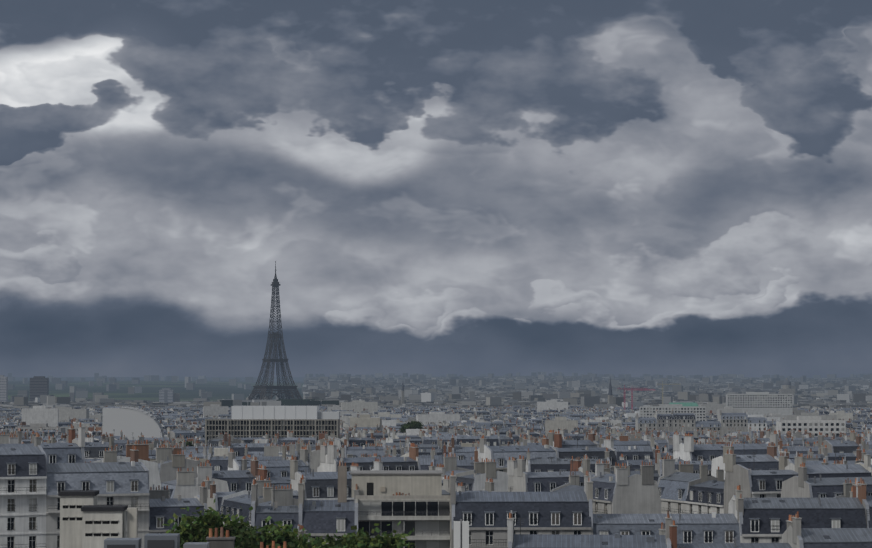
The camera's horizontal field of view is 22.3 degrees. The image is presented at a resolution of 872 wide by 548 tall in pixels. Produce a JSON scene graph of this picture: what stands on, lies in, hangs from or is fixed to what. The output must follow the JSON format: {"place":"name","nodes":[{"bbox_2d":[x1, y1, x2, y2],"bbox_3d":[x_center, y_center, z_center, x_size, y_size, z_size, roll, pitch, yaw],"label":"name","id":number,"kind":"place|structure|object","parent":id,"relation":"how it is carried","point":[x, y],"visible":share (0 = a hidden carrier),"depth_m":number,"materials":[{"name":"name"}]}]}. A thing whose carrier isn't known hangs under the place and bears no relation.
{"place":"outdoors","nodes":[
{"label":"outdoors","id":0,"kind":"place"},
{"bbox_2d":[8,377,836,401],"bbox_3d":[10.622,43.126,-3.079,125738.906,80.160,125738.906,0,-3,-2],"label":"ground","id":1,"kind":"structure","parent":0,"point":[221,389],"depth_m":8434.51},
{"bbox_2d":[0,375,173,402],"bbox_3d":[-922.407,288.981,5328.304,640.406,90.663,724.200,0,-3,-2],"label":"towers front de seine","id":2,"kind":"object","parent":1,"relation":"on","point":[39,385],"visible":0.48,"depth_m":5266.68,"materials":[{"name":"metal"}]},
{"bbox_2d":[102,406,163,439],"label":"vaulted hall","id":3,"kind":"structure","parent":1,"relation":"on","point":[132,423],"depth_m":1143.21,"materials":[{"name":"metal"}]},
{"bbox_2d":[58,490,208,547],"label":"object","id":4,"kind":"structure","parent":1,"relation":"on","point":[86,521],"depth_m":198.53,"materials":[{"name":"concrete"}]},
{"bbox_2d":[206,527,286,547],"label":"chimney stacks","id":5,"kind":"object","parent":1,"relation":"on","point":[221,541],"visible":1,"depth_m":177.37,"materials":[{"name":"brick"}]},
{"bbox_2d":[205,406,339,443],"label":"office block","id":6,"kind":"structure","parent":1,"relation":"on","point":[270,421],"depth_m":1144.79,"materials":[{"name":"concrete"}]},
{"bbox_2d":[247,261,301,399],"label":"tower","id":7,"kind":"structure","parent":1,"relation":"on","point":[275,284],"depth_m":4733.84,"materials":[{"name":"metal"}]},
{"bbox_2d":[158,420,423,547],"bbox_3d":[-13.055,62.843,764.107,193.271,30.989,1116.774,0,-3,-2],"label":"trees","id":8,"kind":"object","parent":1,"relation":"on","point":[197,531],"visible":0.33,"depth_m":214.59,"materials":[{"name":"plant"}]},
{"bbox_2d":[0,392,864,456],"bbox_3d":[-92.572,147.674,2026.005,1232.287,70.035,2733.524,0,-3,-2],"label":"buildings","id":9,"kind":"structure","parent":1,"relation":"on","point":[734,411],"depth_m":1887.24,"materials":[{"name":"concrete"}]},
{"bbox_2d":[0,422,871,547],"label":"buildings","id":10,"kind":"structure","parent":1,"relation":"on","point":[163,483],"depth_m":420.65,"materials":[{"name":"metal"}]},
{"bbox_2d":[0,423,871,471],"bbox_3d":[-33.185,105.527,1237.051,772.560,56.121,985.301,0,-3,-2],"label":"buildings","id":11,"kind":"structure","parent":1,"relation":"on","point":[436,437],"depth_m":1090.70,"materials":[{"name":"metal"}]},
{"bbox_2d":[0,404,871,432],"bbox_3d":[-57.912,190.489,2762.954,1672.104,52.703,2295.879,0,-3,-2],"label":"buildings","id":12,"kind":"structure","parent":1,"relation":"on","point":[477,418],"depth_m":2753.79,"materials":[{"name":"concrete"}]},
{"bbox_2d":[454,519,468,547],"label":"panel antenna mast","id":13,"kind":"object","parent":1,"relation":"on","point":[461,533],"visible":1,"depth_m":98.26,"materials":[{"name":"metal"}]},
{"bbox_2d":[393,378,612,404],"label":"church spires","id":14,"kind":"object","parent":1,"relation":"on","point":[403,401],"visible":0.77,"depth_m":4588.84,"materials":[{"name":"stone"}]},
{"bbox_2d":[251,461,871,547],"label":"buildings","id":15,"kind":"structure","parent":1,"relation":"on","point":[424,507],"depth_m":318.39,"materials":[{"name":"metal"}]},
{"bbox_2d":[617,381,680,409],"bbox_3d":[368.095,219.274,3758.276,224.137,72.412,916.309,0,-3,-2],"label":"construction cranes","id":16,"kind":"object","parent":1,"relation":"on","point":[662,384],"visible":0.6,"depth_m":3355.61,"materials":[{"name":"metal"}]},
{"bbox_2d":[779,378,794,394],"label":"church dome","id":17,"kind":"structure","parent":1,"relation":"on","point":[786,387],"depth_m":6009.52,"materials":[{"name":"stone"}]},
{"bbox_2d":[0,372,871,409],"bbox_3d":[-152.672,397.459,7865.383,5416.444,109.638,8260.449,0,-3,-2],"label":"buildings","id":18,"kind":"structure","parent":0,"point":[591,390],"depth_m":7030.23,"materials":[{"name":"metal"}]},
{"bbox_2d":[0,0,871,376],"label":"sky","id":19,"kind":"structure","parent":0,"point":[636,188],"materials":[{"name":"grey"}]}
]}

